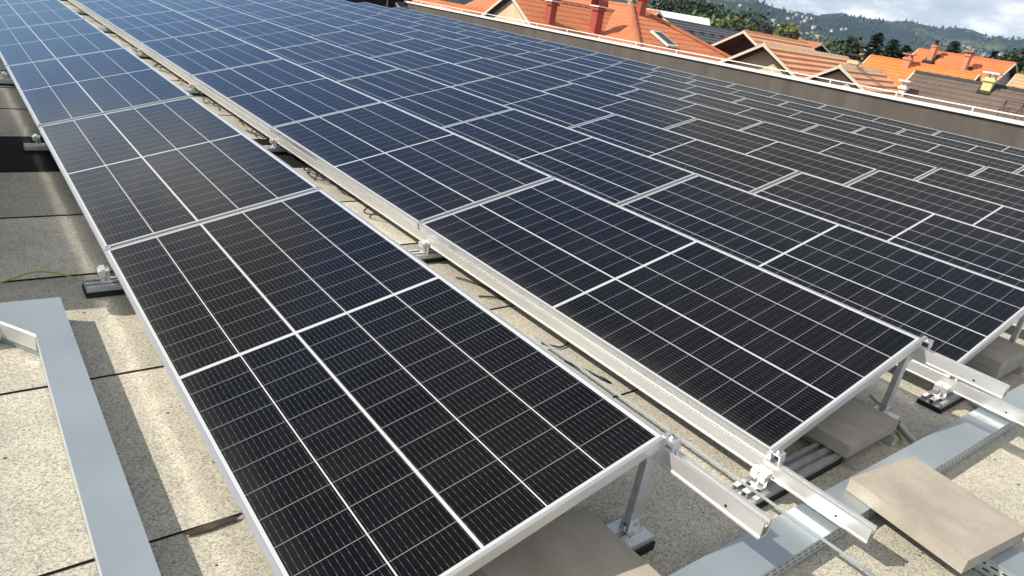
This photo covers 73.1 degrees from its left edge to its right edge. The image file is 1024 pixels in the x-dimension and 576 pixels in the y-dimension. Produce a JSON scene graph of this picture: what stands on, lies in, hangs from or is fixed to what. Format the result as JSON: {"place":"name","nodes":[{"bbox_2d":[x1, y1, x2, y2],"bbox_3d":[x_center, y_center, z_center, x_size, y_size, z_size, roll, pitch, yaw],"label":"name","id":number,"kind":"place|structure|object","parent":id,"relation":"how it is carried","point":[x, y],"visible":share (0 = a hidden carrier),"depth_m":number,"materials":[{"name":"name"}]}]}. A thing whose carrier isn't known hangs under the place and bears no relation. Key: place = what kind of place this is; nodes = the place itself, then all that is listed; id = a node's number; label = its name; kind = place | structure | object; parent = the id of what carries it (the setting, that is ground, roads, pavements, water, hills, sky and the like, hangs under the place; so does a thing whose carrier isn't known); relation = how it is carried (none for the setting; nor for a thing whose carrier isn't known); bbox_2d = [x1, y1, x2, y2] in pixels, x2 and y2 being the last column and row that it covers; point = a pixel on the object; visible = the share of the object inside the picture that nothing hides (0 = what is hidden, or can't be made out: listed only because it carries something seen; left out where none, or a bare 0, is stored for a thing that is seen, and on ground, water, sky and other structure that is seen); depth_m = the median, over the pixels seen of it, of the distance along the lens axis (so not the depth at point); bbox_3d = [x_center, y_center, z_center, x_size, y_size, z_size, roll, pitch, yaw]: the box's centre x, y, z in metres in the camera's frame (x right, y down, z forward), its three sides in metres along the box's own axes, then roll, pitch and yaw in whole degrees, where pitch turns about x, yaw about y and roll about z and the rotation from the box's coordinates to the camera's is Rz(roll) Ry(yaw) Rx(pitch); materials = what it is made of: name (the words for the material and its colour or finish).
{"place":"outdoors","nodes":[
{"label":"outdoors","id":0,"kind":"place"},
{"bbox_2d":[441,0,1023,71],"bbox_3d":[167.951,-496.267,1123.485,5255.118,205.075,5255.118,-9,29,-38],"label":"hills","id":1,"kind":"structure","parent":0,"point":[903,36],"depth_m":1649.28,"materials":[{"name":"plant"}]},
{"bbox_2d":[623,0,1023,70],"bbox_3d":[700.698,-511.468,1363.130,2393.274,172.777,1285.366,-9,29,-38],"label":"hillside wood","id":2,"kind":"object","parent":1,"relation":"on","point":[810,35],"visible":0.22,"depth_m":1528.74,"materials":[{"name":"green plant"}]},
{"bbox_2d":[759,0,1023,38],"label":"sky","id":3,"kind":"structure","parent":0,"point":[996,18],"materials":[{"name":"white"}]},
{"bbox_2d":[859,53,980,85],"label":"bright orange house","id":4,"kind":"structure","parent":0,"point":[894,70],"depth_m":43.68,"materials":[{"name":"tile"}]},
{"bbox_3d":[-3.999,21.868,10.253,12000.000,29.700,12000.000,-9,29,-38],"label":"ground","id":5,"kind":"structure","parent":0,"visible":0},
{"bbox_2d":[405,0,486,13],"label":"orange house","id":6,"kind":"structure","parent":5,"relation":"on","point":[461,6],"depth_m":36.92,"materials":[{"name":"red tile"}]},
{"bbox_2d":[481,0,679,53],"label":"gable wing","id":7,"kind":"structure","parent":5,"relation":"on","point":[594,16],"depth_m":29.60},
{"bbox_2d":[466,0,730,61],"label":"hipped house","id":8,"kind":"structure","parent":5,"relation":"on","point":[625,19],"depth_m":30.91,"materials":[{"name":"tile"}]},
{"bbox_2d":[661,17,746,44],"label":"slate roof house","id":9,"kind":"structure","parent":5,"relation":"on","point":[710,35],"depth_m":46.70,"materials":[{"name":"grey"}]},
{"bbox_2d":[680,9,740,29],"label":"broadleaf tree","id":10,"kind":"object","parent":5,"relation":"on","point":[717,22],"visible":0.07,"depth_m":78.76,"materials":[{"name":"green plant"}]},
{"bbox_2d":[727,7,772,31],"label":"dark tree","id":11,"kind":"object","parent":5,"relation":"on","point":[742,16],"visible":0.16,"depth_m":98.61,"materials":[{"name":"green plant"}]},
{"bbox_2d":[712,29,815,55],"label":"gable house","id":12,"kind":"structure","parent":5,"relation":"on","point":[742,41],"depth_m":33.88,"materials":[{"name":"orange tile"}]},
{"bbox_2d":[719,42,849,79],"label":"striped tile house","id":13,"kind":"structure","parent":5,"relation":"on","point":[792,59],"depth_m":28.69,"materials":[{"name":"orange tile"}]},
{"bbox_2d":[824,34,863,58],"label":"broadleaf tree","id":14,"kind":"object","parent":5,"relation":"on","point":[846,48],"visible":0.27,"depth_m":68.44,"materials":[{"name":"green plant"}]},
{"bbox_2d":[805,53,904,97],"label":"dormer house","id":15,"kind":"structure","parent":5,"relation":"on","point":[852,71],"depth_m":27.22,"materials":[{"name":"orange tile"}]},
{"bbox_2d":[855,32,886,65],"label":"conifer tree","id":16,"kind":"object","parent":5,"relation":"on","point":[876,42],"visible":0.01,"depth_m":63.16,"materials":[{"name":"green plant"}]},
{"bbox_2d":[897,70,1023,120],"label":"brown roof house","id":17,"kind":"structure","parent":5,"relation":"on","point":[988,93],"depth_m":28.42,"materials":[{"name":"tile"}]},
{"bbox_2d":[909,39,1017,85],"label":"orange house","id":18,"kind":"structure","parent":5,"relation":"on","point":[969,61],"depth_m":51.47,"materials":[{"name":"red tile"}]},
{"bbox_3d":[-4.308,0.343,12.095,24.960,8.220,36.500,-9,29,-38],"label":"apartment block","id":19,"kind":"object","parent":5,"relation":"on","visible":0},
{"bbox_2d":[0,0,1023,575],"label":"roof deck","id":20,"kind":"structure","parent":19,"relation":"on","point":[194,522],"depth_m":2.39,"materials":[{"name":"concrete"}]},
{"bbox_2d":[0,297,160,575],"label":"cable duct","id":21,"kind":"object","parent":20,"relation":"on","point":[117,535],"visible":1,"depth_m":2.01,"materials":[{"name":"metal"}]},
{"bbox_2d":[82,265,124,298],"bbox_3d":[-1.618,-0.065,3.167,0.600,0.116,0.110,-9,29,-38],"label":"rail support","id":22,"kind":"object","parent":20,"relation":"on","point":[104,286],"visible":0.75,"depth_m":3.01,"materials":[{"name":"metal"}]},
{"bbox_2d":[263,1,316,13],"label":"photovoltaic module","id":23,"kind":"object","parent":20,"relation":"on","point":[292,8],"visible":0.48,"depth_m":17.87,"materials":[{"name":"glass"}]},
{"bbox_2d":[295,11,359,26],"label":"photovoltaic module","id":24,"kind":"object","parent":20,"relation":"on","point":[328,19],"visible":0.54,"depth_m":16.21,"materials":[{"name":"glass"}]},
{"bbox_2d":[337,23,413,42],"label":"photovoltaic module","id":25,"kind":"object","parent":20,"relation":"on","point":[380,34],"visible":0.48,"depth_m":14.54,"materials":[{"name":"glass"}]},
{"bbox_2d":[356,18,418,33],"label":"photovoltaic module","id":26,"kind":"object","parent":20,"relation":"on","point":[388,26],"visible":0.48,"depth_m":17.12,"materials":[{"name":"glass"}]},
{"bbox_2d":[408,239,448,262],"bbox_3d":[-0.338,-0.245,4.119,0.600,0.116,0.110,-9,29,-38],"label":"rail support","id":27,"kind":"object","parent":20,"relation":"on","point":[425,253],"visible":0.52,"depth_m":3.98,"materials":[{"name":"silver rubber"}]},
{"bbox_2d":[389,38,482,63],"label":"photovoltaic module","id":28,"kind":"object","parent":20,"relation":"on","point":[443,53],"visible":0.48,"depth_m":12.84,"materials":[{"name":"glass"}]},
{"bbox_2d":[402,30,473,48],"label":"photovoltaic module","id":29,"kind":"object","parent":20,"relation":"on","point":[439,40],"visible":0.42,"depth_m":15.46,"materials":[{"name":"glass"}]},
{"bbox_2d":[456,37,529,54],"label":"photovoltaic module","id":30,"kind":"object","parent":20,"relation":"on","point":[494,46],"visible":0.39,"depth_m":16.37,"materials":[{"name":"glass"}]},
{"bbox_2d":[455,45,546,68],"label":"photovoltaic module","id":31,"kind":"object","parent":20,"relation":"on","point":[503,57],"visible":0.5,"depth_m":13.77,"materials":[{"name":"glass"}]},
{"bbox_2d":[456,58,572,90],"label":"photovoltaic module","id":32,"kind":"object","parent":20,"relation":"on","point":[529,78],"visible":0.48,"depth_m":11.16,"materials":[{"name":"glass"}]},
{"bbox_2d":[506,43,577,59],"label":"photovoltaic module","id":33,"kind":"object","parent":20,"relation":"on","point":[550,53],"visible":0.44,"depth_m":17.25,"materials":[{"name":"glass"}]},
{"bbox_2d":[516,52,602,73],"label":"photovoltaic module","id":34,"kind":"object","parent":20,"relation":"on","point":[575,67],"visible":0.44,"depth_m":14.67,"materials":[{"name":"glass"}]},
{"bbox_2d":[526,64,638,94],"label":"photovoltaic module","id":35,"kind":"object","parent":20,"relation":"on","point":[604,85],"visible":0.48,"depth_m":12.08,"materials":[{"name":"glass"}]},
{"bbox_2d":[565,57,651,78],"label":"photovoltaic module","id":36,"kind":"object","parent":20,"relation":"on","point":[612,68],"visible":0.44,"depth_m":15.60,"materials":[{"name":"glass"}]},
{"bbox_2d":[544,83,696,128],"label":"photovoltaic module","id":37,"kind":"object","parent":20,"relation":"on","point":[663,118],"visible":0.52,"depth_m":9.46,"materials":[{"name":"glass"}]},
{"bbox_2d":[606,451,657,555],"bbox_3d":[0.364,0.619,2.028,0.152,0.357,0.120,-9,29,-38],"label":"support strut","id":38,"kind":"object","parent":20,"relation":"on","point":[629,531],"visible":0.7,"depth_m":2.06,"materials":[{"name":"silver metal"}]},
{"bbox_2d":[104,188,666,575],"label":"photovoltaic module","id":39,"kind":"object","parent":38,"relation":"on","point":[359,395],"visible":1,"depth_m":2.14,"materials":[{"name":"glass"}]},
{"bbox_2d":[654,442,772,538],"bbox_3d":[-7.357,-4.635,11.009,0.042,0.052,26.623,-9,29,-38],"label":"mounting rail","id":40,"kind":"object","parent":38,"relation":"on","point":[752,519],"visible":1,"depth_m":1.85,"materials":[{"name":"metal"}]},
{"bbox_2d":[0,0,82,29],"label":"photovoltaic module","id":41,"kind":"object","parent":40,"relation":"on","point":[16,15],"visible":0.79,"depth_m":9.10,"materials":[{"name":"glass"}]},
{"bbox_2d":[0,19,123,65],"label":"photovoltaic module","id":42,"kind":"object","parent":40,"relation":"on","point":[29,44],"visible":0.85,"depth_m":7.37,"materials":[{"name":"glass"}]},
{"bbox_2d":[6,48,190,129],"bbox_3d":[-3.584,-1.756,5.868,1.040,0.035,2.384,-23,37,-30],"label":"photovoltaic module","id":43,"kind":"object","parent":40,"relation":"on","point":[56,90],"visible":0.9,"depth_m":5.67,"materials":[{"name":"glass"}]},
{"bbox_2d":[38,96,316,251],"bbox_3d":[-2.139,-0.805,4.199,1.041,0.036,2.384,-23,37,-30],"label":"photovoltaic module","id":44,"kind":"object","parent":40,"relation":"on","point":[137,173],"visible":0.89,"depth_m":3.93,"materials":[{"name":"glass"}]},
{"bbox_2d":[587,70,696,98],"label":"photovoltaic module","id":45,"kind":"object","parent":20,"relation":"on","point":[645,85],"visible":0.38,"depth_m":12.99,"materials":[{"name":"glass"}]},
{"bbox_2d":[613,63,695,82],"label":"photovoltaic module","id":46,"kind":"object","parent":20,"relation":"on","point":[656,73],"visible":0.44,"depth_m":16.48,"materials":[{"name":"glass"}]},
{"bbox_2d":[618,89,762,129],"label":"photovoltaic module","id":47,"kind":"object","parent":20,"relation":"on","point":[720,117],"visible":0.44,"depth_m":10.39,"materials":[{"name":"glass"}]},
{"bbox_2d":[641,75,745,101],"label":"photovoltaic module","id":48,"kind":"object","parent":20,"relation":"on","point":[695,89],"visible":0.44,"depth_m":13.90,"materials":[{"name":"glass"}]},
{"bbox_2d":[652,67,734,86],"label":"photovoltaic module","id":49,"kind":"object","parent":20,"relation":"on","point":[697,77],"visible":0.44,"depth_m":17.37,"materials":[{"name":"glass"}]},
{"bbox_2d":[688,80,788,105],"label":"photovoltaic module","id":50,"kind":"object","parent":20,"relation":"on","point":[761,98],"visible":0.44,"depth_m":14.78,"materials":[{"name":"glass"}]},
{"bbox_2d":[681,94,818,130],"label":"photovoltaic module","id":51,"kind":"object","parent":20,"relation":"on","point":[759,114],"visible":0.42,"depth_m":11.31,"materials":[{"name":"glass"}]},
{"bbox_2d":[666,119,876,184],"bbox_3d":[2.696,-1.522,7.814,1.041,0.036,2.384,-23,37,-30],"label":"photovoltaic module","id":52,"kind":"object","parent":20,"relation":"on","point":[830,168],"visible":0.5,"depth_m":7.77,"materials":[{"name":"glass"}]},
{"bbox_2d":[728,84,826,107],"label":"photovoltaic module","id":53,"kind":"object","parent":20,"relation":"on","point":[778,96],"visible":0.44,"depth_m":15.72,"materials":[{"name":"glass"}]},
{"bbox_2d":[731,441,842,508],"bbox_3d":[1.028,0.651,2.538,0.600,0.116,0.110,-9,29,-38],"label":"rail support","id":54,"kind":"object","parent":20,"relation":"on","point":[812,461],"visible":0.74,"depth_m":2.54,"materials":[{"name":"silver rubber"}]},
{"bbox_2d":[68,0,877,543],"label":"mounting rail","id":55,"kind":"object","parent":54,"relation":"on","point":[840,514],"visible":0.97,"depth_m":2.91,"materials":[{"name":"metal"}]},
{"bbox_2d":[79,0,171,21],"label":"photovoltaic module","id":56,"kind":"object","parent":55,"relation":"on","point":[105,9],"visible":0.87,"depth_m":11.67,"materials":[{"name":"glass"}]},
{"bbox_2d":[105,10,217,44],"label":"photovoltaic module","id":57,"kind":"object","parent":55,"relation":"on","point":[153,26],"visible":0.89,"depth_m":10.03,"materials":[{"name":"glass"}]},
{"bbox_2d":[140,30,281,77],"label":"photovoltaic module","id":58,"kind":"object","parent":55,"relation":"on","point":[198,53],"visible":0.9,"depth_m":8.34,"materials":[{"name":"glass"}]},
{"bbox_2d":[191,59,379,130],"bbox_3d":[-2.300,-1.960,6.810,1.040,0.036,2.384,-23,37,-30],"label":"photovoltaic module","id":59,"kind":"object","parent":55,"relation":"on","point":[269,94],"visible":0.9,"depth_m":6.64,"materials":[{"name":"glass"}]},
{"bbox_2d":[271,102,551,227],"bbox_3d":[-0.855,-1.014,5.137,1.040,0.037,2.384,-23,37,-30],"label":"photovoltaic module","id":60,"kind":"object","parent":55,"relation":"on","point":[412,169],"visible":0.9,"depth_m":4.91,"materials":[{"name":"glass"}]},
{"bbox_2d":[419,178,922,459],"bbox_3d":[0.590,-0.066,3.466,1.040,0.035,2.384,-23,37,-30],"label":"photovoltaic module","id":61,"kind":"object","parent":55,"relation":"on","point":[761,361],"visible":1,"depth_m":3.14,"materials":[{"name":"glass"}]},
{"bbox_2d":[733,98,864,132],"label":"photovoltaic module","id":62,"kind":"object","parent":20,"relation":"on","point":[818,119],"visible":0.44,"depth_m":12.21,"materials":[{"name":"glass"}]},
{"bbox_2d":[801,434,859,470],"bbox_3d":[1.216,0.598,2.823,0.036,0.048,0.435,-9,29,-38],"label":"angle bar","id":63,"kind":"object","parent":20,"relation":"on","point":[852,462],"visible":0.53,"depth_m":2.69,"materials":[{"name":"metal"}]},
{"bbox_2d":[805,397,898,457],"bbox_3d":[1.336,0.530,2.899,0.420,0.053,0.380,-9,29,-38],"label":"concrete paver","id":64,"kind":"object","parent":63,"relation":"on","point":[852,426],"visible":0.5,"depth_m":2.78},
{"bbox_2d":[740,122,937,179],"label":"photovoltaic module","id":65,"kind":"object","parent":20,"relation":"on","point":[903,167],"visible":0.47,"depth_m":8.70,"materials":[{"name":"glass"}]},
{"bbox_2d":[778,102,905,133],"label":"photovoltaic module","id":66,"kind":"object","parent":20,"relation":"on","point":[845,118],"visible":0.44,"depth_m":13.13,"materials":[{"name":"glass"}]},
{"bbox_2d":[669,383,1023,575],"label":"cable tray","id":67,"kind":"object","parent":20,"relation":"on","point":[785,543],"visible":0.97,"depth_m":2.26,"materials":[{"name":"metal"}]},
{"bbox_2d":[533,334,876,575],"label":"conductor strip","id":68,"kind":"object","parent":67,"relation":"on","point":[849,558],"visible":1,"depth_m":2.42,"materials":[{"name":"metal"}]},
{"bbox_2d":[846,456,1023,573],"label":"concrete paver","id":69,"kind":"object","parent":67,"relation":"on","point":[957,527],"visible":1,"depth_m":2.31,"materials":[{"name":"concrete"}]},
{"bbox_2d":[820,105,940,134],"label":"photovoltaic module","id":70,"kind":"object","parent":20,"relation":"on","point":[921,129],"visible":0.44,"depth_m":14.03,"materials":[{"name":"glass"}]},
{"bbox_2d":[874,352,912,428],"bbox_3d":[1.643,0.439,2.980,0.152,0.357,0.120,-9,29,-38],"label":"support strut","id":71,"kind":"object","parent":20,"relation":"on","point":[885,405],"visible":0.61,"depth_m":2.99,"materials":[{"name":"silver metal"}]},
{"bbox_2d":[911,346,1009,398],"bbox_3d":[-6.084,-4.846,11.963,0.042,0.052,26.659,-9,29,-38],"label":"mounting rail","id":72,"kind":"object","parent":71,"relation":"on","point":[969,375],"visible":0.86,"depth_m":2.79,"materials":[{"name":"metal"}]},
{"bbox_2d":[802,125,985,175],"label":"photovoltaic module","id":73,"kind":"object","parent":20,"relation":"on","point":[922,156],"visible":0.4,"depth_m":9.62,"materials":[{"name":"glass"}]},
{"bbox_2d":[846,170,1023,239],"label":"photovoltaic module","id":74,"kind":"object","parent":20,"relation":"on","point":[993,216],"visible":0.56,"depth_m":6.50,"materials":[{"name":"glass"}]},
{"bbox_2d":[853,127,1023,172],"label":"photovoltaic module","id":75,"kind":"object","parent":20,"relation":"on","point":[970,157],"visible":0.32,"depth_m":10.54,"materials":[{"name":"glass"}]},
{"bbox_2d":[916,379,980,413],"bbox_3d":[2.212,0.481,3.429,0.600,0.116,0.110,-9,29,-38],"label":"rail support","id":76,"kind":"object","parent":20,"relation":"on","point":[939,398],"visible":0.71,"depth_m":3.28,"materials":[{"name":"silver rubber"}]},
{"bbox_2d":[896,360,1023,425],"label":"mounting rail","id":77,"kind":"object","parent":76,"relation":"on","point":[990,402],"visible":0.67,"depth_m":3.21,"materials":[{"name":"metal"}]},
{"bbox_2d":[152,0,222,11],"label":"photovoltaic module","id":78,"kind":"object","parent":77,"relation":"on","point":[182,5],"visible":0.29,"depth_m":14.14,"materials":[{"name":"glass"}]},
{"bbox_2d":[179,6,264,27],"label":"photovoltaic module","id":79,"kind":"object","parent":77,"relation":"on","point":[219,17],"visible":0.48,"depth_m":12.67,"materials":[{"name":"glass"}]},
{"bbox_2d":[216,21,320,50],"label":"photovoltaic module","id":80,"kind":"object","parent":77,"relation":"on","point":[266,35],"visible":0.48,"depth_m":10.99,"materials":[{"name":"glass"}]},
{"bbox_2d":[268,41,396,80],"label":"photovoltaic module","id":81,"kind":"object","parent":77,"relation":"on","point":[331,61],"visible":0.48,"depth_m":9.30,"materials":[{"name":"glass"}]},
{"bbox_2d":[337,69,510,127],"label":"photovoltaic module","id":82,"kind":"object","parent":77,"relation":"on","point":[442,105],"visible":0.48,"depth_m":7.61,"materials":[{"name":"glass"}]},
{"bbox_2d":[443,109,694,204],"bbox_3d":[0.329,-1.184,6.029,1.040,0.036,2.384,-23,37,-30],"label":"photovoltaic module","id":83,"kind":"object","parent":77,"relation":"on","point":[614,173],"visible":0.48,"depth_m":5.88,"materials":[{"name":"glass"}]},
{"bbox_2d":[620,174,1023,376],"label":"photovoltaic module","id":84,"kind":"object","parent":77,"relation":"on","point":[959,314],"visible":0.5,"depth_m":4.15,"materials":[{"name":"glass"}]},
{"bbox_2d":[897,129,1023,164],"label":"photovoltaic module","id":85,"kind":"object","parent":20,"relation":"on","point":[1010,157],"visible":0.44,"depth_m":11.62,"materials":[{"name":"glass"}]},
{"bbox_2d":[916,168,1023,210],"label":"photovoltaic module","id":86,"kind":"object","parent":20,"relation":"on","point":[1002,194],"visible":0.48,"depth_m":7.61,"materials":[{"name":"glass"}]},
{"bbox_2d":[934,131,1023,155],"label":"photovoltaic module","id":87,"kind":"object","parent":20,"relation":"on","point":[986,144],"visible":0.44,"depth_m":12.72,"materials":[{"name":"glass"}]},
{"bbox_2d":[972,167,1023,189],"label":"photovoltaic module","id":88,"kind":"object","parent":20,"relation":"on","point":[1006,178],"visible":0.45,"depth_m":8.70,"materials":[{"name":"glass"}]},
{"bbox_2d":[973,546,1023,575],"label":"branch tray","id":89,"kind":"object","parent":20,"relation":"on","point":[1009,561],"depth_m":2.21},
{"bbox_2d":[1012,366,1023,374],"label":"angle bar","id":90,"kind":"object","parent":20,"relation":"on","point":[1019,370],"visible":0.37,"depth_m":3.82,"materials":[{"name":"metal"}]},
{"bbox_2d":[965,358,1023,379],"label":"concrete paver","id":91,"kind":"object","parent":90,"relation":"on","point":[989,371],"visible":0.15,"depth_m":3.65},
{"bbox_2d":[971,336,1023,371],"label":"concrete paver","id":92,"kind":"object","parent":91,"relation":"on","point":[998,354],"visible":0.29,"depth_m":3.68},
{"bbox_2d":[403,1,1023,149],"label":"parapet wall","id":93,"kind":"structure","parent":19,"relation":"on","point":[993,129],"depth_m":16.99,"materials":[{"name":"concrete"}]},
{"bbox_2d":[415,0,1023,116],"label":"guard rail","id":94,"kind":"object","parent":93,"relation":"on","point":[896,92],"visible":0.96,"depth_m":17.55,"materials":[{"name":"white"}]},
{"bbox_3d":[-4.536,-4.834,13.211,0.041,0.052,26.793,-9,29,-38],"label":"mounting rail","id":95,"kind":"object","parent":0,"visible":0},
{"bbox_2d":[228,3,294,19],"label":"photovoltaic module","id":96,"kind":"object","parent":95,"relation":"on","point":[261,11],"visible":0.48,"depth_m":15.29,"materials":[{"name":"glass"}]},
{"bbox_2d":[265,15,345,35],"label":"photovoltaic module","id":97,"kind":"object","parent":95,"relation":"on","point":[304,25],"visible":0.48,"depth_m":13.60,"materials":[{"name":"glass"}]},
{"bbox_2d":[310,30,408,57],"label":"photovoltaic module","id":98,"kind":"object","parent":95,"relation":"on","point":[360,44],"visible":0.48,"depth_m":11.91,"materials":[{"name":"glass"}]},
{"bbox_2d":[372,50,493,86],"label":"photovoltaic module","id":99,"kind":"object","parent":95,"relation":"on","point":[441,71],"visible":0.48,"depth_m":10.23,"materials":[{"name":"glass"}]},
{"bbox_2d":[452,77,614,127],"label":"photovoltaic module","id":100,"kind":"object","parent":95,"relation":"on","point":[562,111],"visible":0.48,"depth_m":8.54,"materials":[{"name":"glass"}]},
{"bbox_2d":[570,114,799,192],"bbox_3d":[1.513,-1.353,6.921,1.040,0.035,2.384,-23,37,-30],"label":"photovoltaic module","id":101,"kind":"object","parent":95,"relation":"on","point":[746,172],"visible":0.5,"depth_m":6.83,"materials":[{"name":"glass"}]},
{"bbox_2d":[754,172,1023,288],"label":"photovoltaic module","id":102,"kind":"object","parent":95,"relation":"on","point":[992,254],"visible":0.56,"depth_m":5.34,"materials":[{"name":"glass"}]},
{"bbox_3d":[0.284,0.796,1.968,0.036,0.048,0.460,-9,29,-38],"label":"angle bar","id":103,"kind":"object","parent":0,"visible":0},
{"bbox_2d":[471,507,660,575],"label":"concrete paver","id":104,"kind":"object","parent":103,"relation":"on","point":[583,541],"visible":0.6,"depth_m":1.89,"materials":[{"name":"concrete"}]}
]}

